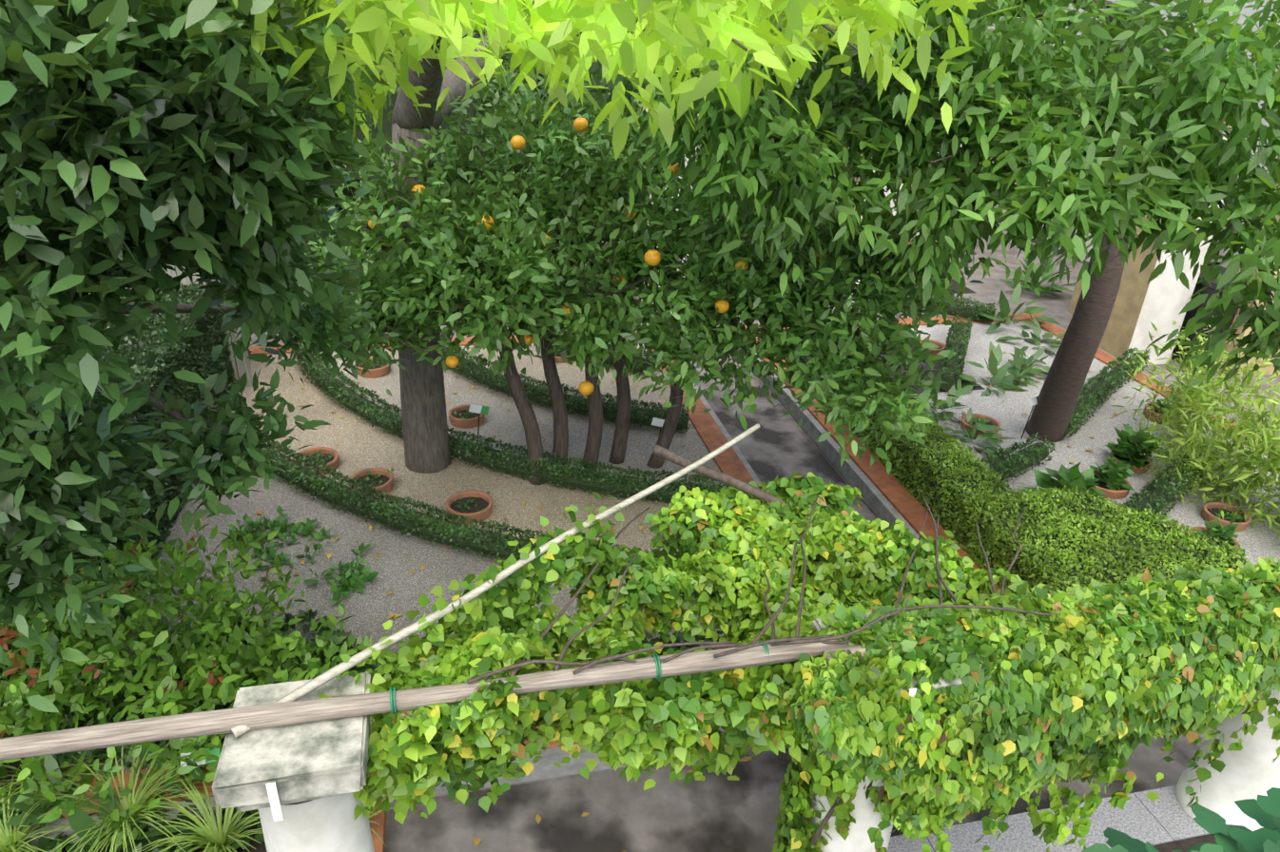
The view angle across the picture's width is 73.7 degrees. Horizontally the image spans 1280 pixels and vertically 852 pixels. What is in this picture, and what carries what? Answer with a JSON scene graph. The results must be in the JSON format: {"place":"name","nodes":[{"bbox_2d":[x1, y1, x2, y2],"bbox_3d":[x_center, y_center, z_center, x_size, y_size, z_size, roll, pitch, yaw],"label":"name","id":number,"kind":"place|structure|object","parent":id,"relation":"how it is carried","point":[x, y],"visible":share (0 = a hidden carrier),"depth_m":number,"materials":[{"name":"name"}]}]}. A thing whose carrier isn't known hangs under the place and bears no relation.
{"place":"outdoors","nodes":[
{"label":"outdoors","id":0,"kind":"place"},
{"bbox_2d":[211,671,371,812],"bbox_3d":[-1.804,1.683,4.532,0.704,0.263,0.716,-4,28,-12],"label":"pillar cap","id":1,"kind":"object","parent":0,"point":[298,763],"visible":0.77,"depth_m":4.31,"materials":[{"name":"stone"}]},
{"bbox_2d":[297,453,334,466],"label":"pot soil","id":2,"kind":"structure","parent":0,"point":[328,460],"depth_m":11.04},
{"bbox_2d":[355,474,388,487],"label":"pot soil","id":3,"kind":"structure","parent":0,"point":[383,478],"depth_m":10.61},
{"bbox_2d":[361,362,387,368],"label":"pot soil","id":4,"kind":"structure","parent":0,"point":[377,367],"depth_m":13.69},
{"bbox_2d":[63,339,738,779],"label":"bed gravel","id":5,"kind":"structure","parent":0,"point":[374,604],"depth_m":10.36,"materials":[{"name":"gravel"}]},
{"bbox_2d":[219,504,379,609],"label":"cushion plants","id":6,"kind":"object","parent":5,"relation":"on","point":[359,576],"visible":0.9,"depth_m":9.24,"materials":[{"name":"green plant"}]},
{"bbox_2d":[292,446,338,474],"bbox_3d":[-4.152,0.480,10.966,0.550,0.178,0.551,-4,28,-12],"label":"pot","id":7,"kind":"object","parent":5,"relation":"on","point":[334,463],"visible":0.44,"depth_m":11.06,"materials":[{"name":"ceramic"}]},
{"bbox_2d":[349,467,393,497],"bbox_3d":[-3.313,0.722,10.561,0.523,0.179,0.523,-4,28,-12],"label":"pot","id":8,"kind":"object","parent":5,"relation":"on","point":[386,487],"visible":0.52,"depth_m":10.61,"materials":[{"name":"ceramic"}]},
{"bbox_2d":[356,357,390,378],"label":"pot","id":9,"kind":"object","parent":5,"relation":"on","point":[378,372],"visible":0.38,"depth_m":13.46,"materials":[{"name":"ceramic"}]},
{"bbox_2d":[52,609,743,766],"bbox_3d":[-1.367,2.047,7.825,6.869,0.391,1.561,-4,28,-12],"label":"ground cover ivy","id":10,"kind":"object","parent":5,"relation":"on","point":[61,758],"visible":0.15,"depth_m":7.50,"materials":[{"name":"green plant"}]},
{"bbox_2d":[448,404,484,428],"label":"pot","id":11,"kind":"object","parent":5,"relation":"on","point":[468,423],"visible":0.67,"depth_m":12.08,"materials":[{"name":"ceramic"}]},
{"bbox_2d":[445,489,492,523],"bbox_3d":[-2.024,0.986,10.141,0.550,0.191,0.550,-4,28,-12],"label":"pot","id":12,"kind":"object","parent":5,"relation":"on","point":[485,513],"visible":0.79,"depth_m":10.09,"materials":[{"name":"ceramic"}]},
{"bbox_2d":[477,413,479,444],"bbox_3d":[-2.155,0.055,11.371,0.070,0.621,0.015,6,27,7],"label":"sign stake","id":13,"kind":"object","parent":5,"relation":"on","point":[478,427],"visible":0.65,"depth_m":11.35,"materials":[{"name":"black metal"}]},
{"bbox_2d":[468,404,482,413],"bbox_3d":[-2.166,-0.227,11.236,0.167,0.083,0.081,9,28,13],"label":"white label","id":14,"kind":"object","parent":13,"relation":"attached to","point":[475,408],"visible":1,"depth_m":11.23,"materials":[{"name":"white"}]},
{"bbox_2d":[480,406,489,414],"bbox_3d":[-2.036,-0.205,11.205,0.102,0.083,0.081,9,28,13],"label":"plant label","id":15,"kind":"object","parent":14,"relation":"attached to","point":[484,410],"visible":1,"depth_m":11.20,"materials":[{"name":"green"}]},
{"bbox_2d":[553,345,575,363],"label":"pot","id":16,"kind":"object","parent":5,"relation":"on","point":[559,359],"visible":0.06,"depth_m":14.29,"materials":[{"name":"ceramic"}]},
{"bbox_2d":[142,0,1022,473],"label":"tree","id":17,"kind":"object","parent":5,"relation":"on","point":[529,34],"depth_m":5.00,"materials":[{"name":"plant"}]},
{"bbox_2d":[289,50,999,484],"bbox_3d":[0.041,-1.497,9.876,7.449,5.078,4.848,9,28,12],"label":"orange tree","id":18,"kind":"object","parent":5,"relation":"on","point":[544,282],"depth_m":8.92,"materials":[{"name":"plant"}]},
{"bbox_2d":[368,116,892,395],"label":"oranges","id":19,"kind":"object","parent":18,"relation":"on","point":[651,258],"visible":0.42,"depth_m":8.74,"materials":[{"name":"food"}]},
{"bbox_2d":[199,351,1275,851],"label":"fallen leaves","id":20,"kind":"object","parent":5,"relation":"on","point":[536,818],"visible":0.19,"depth_m":9.95,"materials":[{"name":"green plant"}]},
{"bbox_2d":[452,409,481,419],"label":"pot soil","id":21,"kind":"structure","parent":0,"point":[475,415],"depth_m":12.29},
{"bbox_2d":[449,497,488,513],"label":"pot soil","id":22,"kind":"structure","parent":0,"point":[482,503],"depth_m":10.17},
{"bbox_2d":[0,156,1088,761],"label":"ground","id":23,"kind":"structure","parent":0,"point":[955,286],"depth_m":19.86,"materials":[{"name":"soil"}]},
{"bbox_2d":[0,266,252,681],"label":"tall hedge","id":24,"kind":"object","parent":23,"relation":"on","point":[203,354],"depth_m":10.05,"materials":[{"name":"plant"}]},
{"bbox_2d":[0,758,267,851],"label":"soil","id":25,"kind":"structure","parent":23,"relation":"on","point":[259,846],"depth_m":6.45,"materials":[{"name":"soil"}]},
{"bbox_2d":[0,712,232,851],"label":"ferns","id":26,"kind":"object","parent":25,"relation":"on","point":[79,820],"visible":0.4,"depth_m":6.20,"materials":[{"name":"green plant"}]},
{"bbox_2d":[0,752,265,851],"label":"spiky plant","id":27,"kind":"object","parent":25,"relation":"on","point":[43,843],"depth_m":6.20,"materials":[{"name":"green plant"}]},
{"bbox_2d":[0,719,392,851],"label":"spiky plant","id":28,"kind":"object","parent":25,"relation":"on","point":[218,839],"depth_m":6.17,"materials":[{"name":"green plant"}]},
{"bbox_2d":[77,257,252,387],"bbox_3d":[-7.580,-1.299,12.264,3.500,2.300,0.040,-4,28,-12],"label":"board fence","id":29,"kind":"object","parent":23,"relation":"on","point":[243,367],"depth_m":12.75,"materials":[{"name":"brown wood"}]},
{"bbox_2d":[0,519,389,850],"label":"photinia shrub","id":30,"kind":"object","parent":23,"relation":"on","point":[215,619],"visible":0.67,"depth_m":6.87,"materials":[{"name":"green plant"}]},
{"bbox_2d":[0,515,280,738],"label":"photinia shrub tips","id":31,"kind":"object","parent":30,"relation":"on","point":[7,633],"visible":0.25,"depth_m":6.50,"materials":[{"name":"red plant"}]},
{"bbox_2d":[180,750,205,767],"bbox_3d":[-3.382,2.517,6.457,0.167,0.083,0.081,-7,28,-17],"label":"plant label","id":32,"kind":"object","parent":30,"relation":"attached to","point":[203,762],"visible":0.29,"depth_m":6.45,"materials":[{"name":"white"}]},
{"bbox_2d":[205,746,220,763],"bbox_3d":[-3.254,2.502,6.497,0.102,0.083,0.081,-7,28,-17],"label":"plant label","id":33,"kind":"object","parent":30,"relation":"attached to","point":[215,751],"visible":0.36,"depth_m":6.50,"materials":[{"name":"green"}]},
{"bbox_2d":[0,0,395,712],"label":"tree","id":34,"kind":"object","parent":23,"relation":"on","point":[202,120],"depth_m":4.72,"materials":[{"name":"plant"}]},
{"bbox_2d":[368,794,386,851],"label":"tile strip","id":35,"kind":"object","parent":23,"relation":"on","point":[379,818],"depth_m":6.48,"materials":[{"name":"ceramic"}]},
{"bbox_2d":[21,339,748,848],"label":"bed kerb","id":36,"kind":"structure","parent":23,"relation":"on","point":[545,767],"depth_m":7.00,"materials":[{"name":"concrete"}]},
{"bbox_2d":[25,330,752,818],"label":"bed tiles","id":37,"kind":"object","parent":23,"relation":"on","point":[208,785],"visible":0.11,"depth_m":6.58,"materials":[{"name":"ceramic"}]},
{"bbox_2d":[247,426,679,570],"bbox_3d":[-1.975,0.992,9.742,7.306,0.401,1.055,12,29,18],"label":"box hedge","id":38,"kind":"object","parent":37,"relation":"on","point":[380,495],"depth_m":9.63,"materials":[{"name":"plant"}]},
{"bbox_2d":[290,341,730,503],"bbox_3d":[-2.455,-0.045,11.733,7.898,0.402,1.388,17,31,27],"label":"box hedge","id":39,"kind":"object","parent":37,"relation":"on","point":[305,362],"depth_m":10.81,"materials":[{"name":"plant"}]},
{"bbox_2d":[442,340,690,432],"bbox_3d":[-1.545,-0.675,13.046,5.110,0.402,0.897,17,30,26],"label":"box hedge","id":40,"kind":"object","parent":37,"relation":"on","point":[610,399],"depth_m":12.56,"materials":[{"name":"plant"}]},
{"bbox_2d":[552,329,655,373],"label":"box hedge","id":41,"kind":"object","parent":37,"relation":"on","point":[635,358],"depth_m":13.98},
{"bbox_2d":[124,29,894,258],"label":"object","id":42,"kind":"object","parent":23,"relation":"on","point":[471,111],"visible":0.02,"depth_m":17.07,"materials":[{"name":"green"}]},
{"bbox_2d":[132,13,916,266],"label":"trees","id":43,"kind":"object","parent":23,"relation":"on","point":[454,141],"depth_m":18.08,"materials":[{"name":"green plant"}]},
{"bbox_2d":[692,382,761,484],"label":"bed kerb","id":44,"kind":"structure","parent":23,"relation":"on","point":[754,476],"depth_m":12.14,"materials":[{"name":"concrete"}]},
{"bbox_2d":[644,344,814,601],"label":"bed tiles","id":45,"kind":"object","parent":23,"relation":"on","point":[713,437],"visible":0.14,"depth_m":11.98,"materials":[{"name":"ceramic"}]},
{"bbox_2d":[847,131,862,219],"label":"gate pillar","id":46,"kind":"structure","parent":23,"relation":"on","point":[858,180],"depth_m":18.18,"materials":[{"name":"paint"}]},
{"bbox_2d":[854,170,902,294],"bbox_3d":[5.107,-4.517,18.227,0.893,3.596,0.003,-4,28,-12],"label":"gate pillar face","id":47,"kind":"object","parent":46,"relation":"attached to","point":[888,192],"depth_m":18.16},
{"bbox_2d":[730,312,1042,332],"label":"bed tiles","id":48,"kind":"object","parent":23,"relation":"on","point":[1023,317],"depth_m":16.97,"materials":[{"name":"tile"}]},
{"bbox_2d":[899,294,998,321],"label":"box hedge","id":49,"kind":"object","parent":48,"relation":"on","point":[976,308],"depth_m":16.92,"materials":[{"name":"plant"}]},
{"bbox_2d":[494,0,1279,268],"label":"building wall","id":50,"kind":"structure","parent":23,"relation":"on","point":[1248,11],"depth_m":18.36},
{"bbox_2d":[831,197,1075,297],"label":"plants","id":51,"kind":"object","parent":23,"relation":"on","point":[1036,274],"visible":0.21,"depth_m":19.41,"materials":[{"name":"green plant"}]},
{"bbox_2d":[736,323,1229,547],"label":"bed kerb","id":52,"kind":"structure","parent":23,"relation":"on","point":[878,503],"depth_m":11.76,"materials":[{"name":"concrete"}]},
{"bbox_2d":[752,319,1279,592],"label":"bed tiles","id":53,"kind":"object","parent":23,"relation":"on","point":[909,508],"visible":0.04,"depth_m":11.27,"materials":[{"name":"ceramic"}]},
{"bbox_2d":[936,313,972,391],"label":"box hedge","id":54,"kind":"object","parent":53,"relation":"on","point":[961,352],"depth_m":14.67,"materials":[{"name":"plant"}]},
{"bbox_2d":[977,431,1055,481],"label":"box hedge","id":55,"kind":"object","parent":53,"relation":"on","point":[1013,449],"depth_m":11.37,"materials":[{"name":"plant"}]},
{"bbox_2d":[828,320,1279,584],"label":"bed gravel","id":56,"kind":"structure","parent":53,"relation":"on","point":[1263,542],"depth_m":12.92,"materials":[{"name":"gravel"}]},
{"bbox_2d":[291,341,1243,546],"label":"pot herbs","id":57,"kind":"object","parent":56,"relation":"on","point":[1111,474],"visible":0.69,"depth_m":11.04,"materials":[{"name":"green plant"}]},
{"bbox_2d":[760,329,985,393],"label":"bed mulch","id":58,"kind":"object","parent":56,"relation":"on","point":[935,372],"visible":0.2,"depth_m":14.53,"materials":[{"name":"soil"}]},
{"bbox_2d":[567,0,1279,442],"bbox_3d":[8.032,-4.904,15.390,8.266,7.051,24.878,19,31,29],"label":"tree","id":59,"kind":"object","parent":56,"relation":"on","point":[1205,89],"depth_m":7.04,"materials":[{"name":"plant"}]},
{"bbox_2d":[915,339,945,355],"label":"pot","id":60,"kind":"object","parent":56,"relation":"on","point":[940,344],"visible":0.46,"depth_m":15.38,"materials":[{"name":"ceramic"}]},
{"bbox_2d":[960,413,1000,435],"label":"pot","id":61,"kind":"object","parent":56,"relation":"on","point":[993,421],"visible":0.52,"depth_m":12.67,"materials":[{"name":"ceramic"}]},
{"bbox_2d":[916,281,1065,462],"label":"broad leaf plants","id":62,"kind":"object","parent":56,"relation":"on","point":[1018,363],"visible":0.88,"depth_m":14.17,"materials":[{"name":"plant"}]},
{"bbox_2d":[1020,405,1034,438],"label":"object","id":63,"kind":"object","parent":56,"relation":"on","point":[1027,421],"visible":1,"depth_m":12.32,"materials":[{"name":"black metal"}]},
{"bbox_2d":[1027,396,1037,406],"bbox_3d":[5.599,-0.352,12.146,0.167,0.083,0.081,-13,31,-27],"label":"white label","id":64,"kind":"object","parent":63,"relation":"attached to","point":[1033,400],"visible":0.86,"depth_m":12.14,"materials":[{"name":"white"}]},
{"bbox_2d":[952,484,1247,594],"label":"box hedge block","id":65,"kind":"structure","parent":56,"relation":"on","point":[1085,517],"depth_m":9.13,"materials":[{"name":"plant"}]},
{"bbox_2d":[828,367,1016,542],"bbox_3d":[3.611,0.193,11.529,0.777,0.784,3.854,-4,28,-12],"label":"box hedge","id":66,"kind":"object","parent":65,"relation":"attached to","point":[936,451],"depth_m":10.54,"materials":[{"name":"plant"}]},
{"bbox_2d":[1086,468,1131,499],"bbox_3d":[6.134,0.786,11.261,0.589,0.165,0.589,-4,28,-12],"label":"pot","id":67,"kind":"object","parent":56,"relation":"on","point":[1115,494],"visible":0.23,"depth_m":11.01,"materials":[{"name":"ceramic"}]},
{"bbox_2d":[1110,449,1151,473],"bbox_3d":[6.796,0.514,11.849,0.506,0.166,0.506,-4,28,-12],"label":"pot","id":68,"kind":"object","parent":56,"relation":"on","point":[1135,470],"visible":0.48,"depth_m":11.64,"materials":[{"name":"ceramic"}]},
{"bbox_2d":[1143,402,1184,426],"bbox_3d":[8.127,-0.163,13.254,0.559,0.198,0.559,-4,28,-12],"label":"pot","id":69,"kind":"object","parent":56,"relation":"on","point":[1152,414],"visible":0.23,"depth_m":13.14,"materials":[{"name":"ceramic"}]},
{"bbox_2d":[1110,314,1279,540],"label":"bamboo","id":70,"kind":"object","parent":56,"relation":"on","point":[1268,437],"visible":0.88,"depth_m":11.02,"materials":[{"name":"green plant"}]},
{"bbox_2d":[1127,392,1268,509],"bbox_3d":[7.496,0.298,11.584,2.454,1.346,1.830,-16,32,-32],"label":"feathery plant","id":71,"kind":"object","parent":56,"relation":"on","point":[1182,450],"visible":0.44,"depth_m":11.36,"materials":[{"name":"green plant"}]},
{"bbox_2d":[1189,526,1240,549],"bbox_3d":[6.741,1.411,10.063,0.526,0.187,0.526,-4,28,-12],"label":"pot","id":72,"kind":"object","parent":56,"relation":"on","point":[1206,529],"visible":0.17,"depth_m":10.21,"materials":[{"name":"ceramic"}]},
{"bbox_2d":[1201,501,1251,532],"bbox_3d":[7.282,1.151,10.631,0.517,0.175,0.517,-4,28,-12],"label":"pot","id":73,"kind":"object","parent":56,"relation":"on","point":[1206,514],"visible":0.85,"depth_m":10.59,"materials":[{"name":"ceramic"}]},
{"bbox_2d":[1121,451,1207,523],"bbox_3d":[6.493,0.878,10.687,2.739,0.409,0.432,-21,35,-38],"label":"box hedge","id":74,"kind":"object","parent":53,"relation":"on","point":[1142,494],"depth_m":10.70,"materials":[{"name":"plant"}]},
{"bbox_2d":[887,784,1209,851],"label":"granite kerb","id":75,"kind":"structure","parent":23,"relation":"on","point":[1163,818],"depth_m":6.66,"materials":[{"name":"stone"}]},
{"bbox_2d":[258,792,374,851],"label":"pergola column","id":76,"kind":"structure","parent":75,"relation":"on","point":[327,824],"depth_m":4.52,"materials":[{"name":"paint"}]},
{"bbox_2d":[231,424,760,737],"bbox_3d":[-0.577,0.790,5.503,4.058,0.532,0.080,-21,35,-38],"label":"cane pole","id":77,"kind":"object","parent":76,"relation":"on","point":[309,687],"visible":0.85,"depth_m":5.16,"materials":[{"name":"wood"}]},
{"bbox_2d":[0,612,1154,760],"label":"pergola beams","id":78,"kind":"structure","parent":76,"relation":"on","point":[167,727],"depth_m":4.51,"materials":[{"name":"brown wood"}]},
{"bbox_2d":[389,638,849,714],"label":"wire ties","id":79,"kind":"object","parent":78,"relation":"attached to","point":[394,708],"visible":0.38,"depth_m":4.82,"materials":[{"name":"green"}]},
{"bbox_2d":[318,470,1279,851],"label":"vine","id":80,"kind":"object","parent":78,"relation":"on","point":[617,735],"depth_m":5.25,"materials":[{"name":"plant"}]},
{"bbox_2d":[265,688,916,821],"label":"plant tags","id":81,"kind":"object","parent":80,"relation":"attached to","point":[274,801],"visible":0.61,"depth_m":4.20,"materials":[{"name":"white"}]},
{"bbox_2d":[652,444,786,505],"bbox_3d":[0.726,0.454,6.788,1.312,0.485,0.097,8,28,11],"label":"wooden pole","id":82,"kind":"object","parent":80,"relation":"on","point":[709,473],"visible":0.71,"depth_m":6.76,"materials":[{"name":"brown wood"}]},
{"bbox_2d":[863,714,963,828],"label":"dead leaves","id":83,"kind":"object","parent":80,"relation":"attached to","point":[882,792],"visible":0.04,"depth_m":5.01,"materials":[{"name":"plant"}]},
{"bbox_2d":[805,775,892,851],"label":"pergola column","id":84,"kind":"structure","parent":75,"relation":"on","point":[864,816],"depth_m":5.58,"materials":[{"name":"paint"}]},
{"bbox_2d":[1175,688,1279,831],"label":"pergola column","id":85,"kind":"structure","parent":75,"relation":"on","point":[1250,770],"depth_m":6.47,"materials":[{"name":"paint"}]},
{"bbox_2d":[1067,155,1279,376],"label":"ochre wall","id":86,"kind":"structure","parent":23,"relation":"on","point":[1076,298],"depth_m":15.50,"materials":[{"name":"paint"}]},
{"bbox_2d":[248,290,1073,349],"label":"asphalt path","id":87,"kind":"structure","parent":0,"point":[1056,308],"depth_m":18.95,"materials":[{"name":"asphalt"}]},
{"bbox_2d":[542,158,884,582],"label":"path","id":88,"kind":"structure","parent":0,"point":[750,447],"depth_m":12.67,"materials":[{"name":"concrete"}]},
{"bbox_2d":[594,230,853,521],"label":"paving stains","id":89,"kind":"object","parent":88,"relation":"on","point":[820,463],"depth_m":12.39,"materials":[{"name":"grey"}]},
{"bbox_2d":[636,107,698,289],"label":"gate pillar","id":90,"kind":"structure","parent":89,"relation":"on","point":[648,188],"depth_m":17.15,"materials":[{"name":"paint"}]},
{"bbox_2d":[648,137,697,287],"bbox_3d":[0.621,-4.218,17.256,0.893,3.596,0.003,-4,28,-12],"label":"gate pillar face","id":91,"kind":"object","parent":90,"relation":"attached to","point":[687,159],"depth_m":17.04},
{"bbox_2d":[384,727,1210,851],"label":"asphalt path","id":92,"kind":"structure","parent":0,"point":[647,818],"depth_m":6.84,"materials":[{"name":"concrete"}]},
{"bbox_2d":[811,607,963,703],"bbox_3d":[1.498,1.463,5.250,0.713,0.275,0.708,-4,28,-12],"label":"pergola capital","id":93,"kind":"object","parent":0,"point":[818,624],"visible":0.06,"depth_m":4.96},
{"bbox_2d":[965,419,992,426],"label":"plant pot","id":94,"kind":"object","parent":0,"point":[988,423],"depth_m":12.74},
{"bbox_2d":[759,166,1279,444],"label":"ground","id":95,"kind":"structure","parent":0,"point":[991,283],"depth_m":20.47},
{"bbox_2d":[902,149,917,244],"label":"gate pillar","id":96,"kind":"structure","parent":95,"relation":"on","point":[913,212],"depth_m":22.68,"materials":[{"name":"paint"}]},
{"bbox_2d":[1098,120,1231,360],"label":"gate pillar","id":97,"kind":"structure","parent":95,"relation":"on","point":[1122,322],"depth_m":15.60,"materials":[{"name":"paint"}]},
{"bbox_2d":[1124,130,1246,365],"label":"wall","id":98,"kind":"structure","parent":97,"relation":"attached to","point":[1167,297],"depth_m":15.39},
{"bbox_2d":[1171,262,1238,365],"bbox_3d":[10.543,-2.030,15.936,1.120,1.665,1.380,-4,28,-12],"label":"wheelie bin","id":99,"kind":"object","parent":95,"relation":"on","point":[1210,290],"visible":0.1,"depth_m":15.45,"materials":[{"name":"black plastic"}]},
{"bbox_2d":[1059,348,1150,440],"bbox_3d":[7.415,-0.625,13.715,4.144,0.402,0.462,-25,38,-42],"label":"box hedge","id":100,"kind":"object","parent":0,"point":[1113,382],"depth_m":13.59,"materials":[{"name":"plant"}]},
{"bbox_2d":[1093,475,1125,490],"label":"soil","id":101,"kind":"structure","parent":0,"point":[1102,484],"depth_m":11.23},
{"bbox_2d":[1115,455,1130,463],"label":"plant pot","id":102,"kind":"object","parent":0,"point":[1118,457],"depth_m":11.92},
{"bbox_2d":[1152,833,1215,851],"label":"terrace soil","id":103,"kind":"structure","parent":0,"point":[1184,844],"depth_m":6.60,"materials":[{"name":"soil"}]},
{"bbox_2d":[1081,787,1279,851],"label":"plant","id":104,"kind":"object","parent":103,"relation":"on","point":[1263,811],"visible":1,"depth_m":1.40,"materials":[{"name":"green plant"}]},
{"bbox_2d":[1207,507,1244,522],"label":"pot soil","id":105,"kind":"structure","parent":0,"point":[1213,511],"depth_m":10.70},
{"bbox_3d":[0.253,0.183,11.460,0.064,0.502,0.036,-4,28,-12],"label":"label stake","id":106,"kind":"object","parent":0,"visible":0},
{"bbox_2d":[651,417,664,426],"bbox_3d":[0.241,-0.048,11.356,0.167,0.083,0.081,12,29,18],"label":"white label","id":107,"kind":"object","parent":106,"relation":"attached to","point":[658,422],"visible":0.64,"depth_m":11.35,"materials":[{"name":"white"}]}
]}

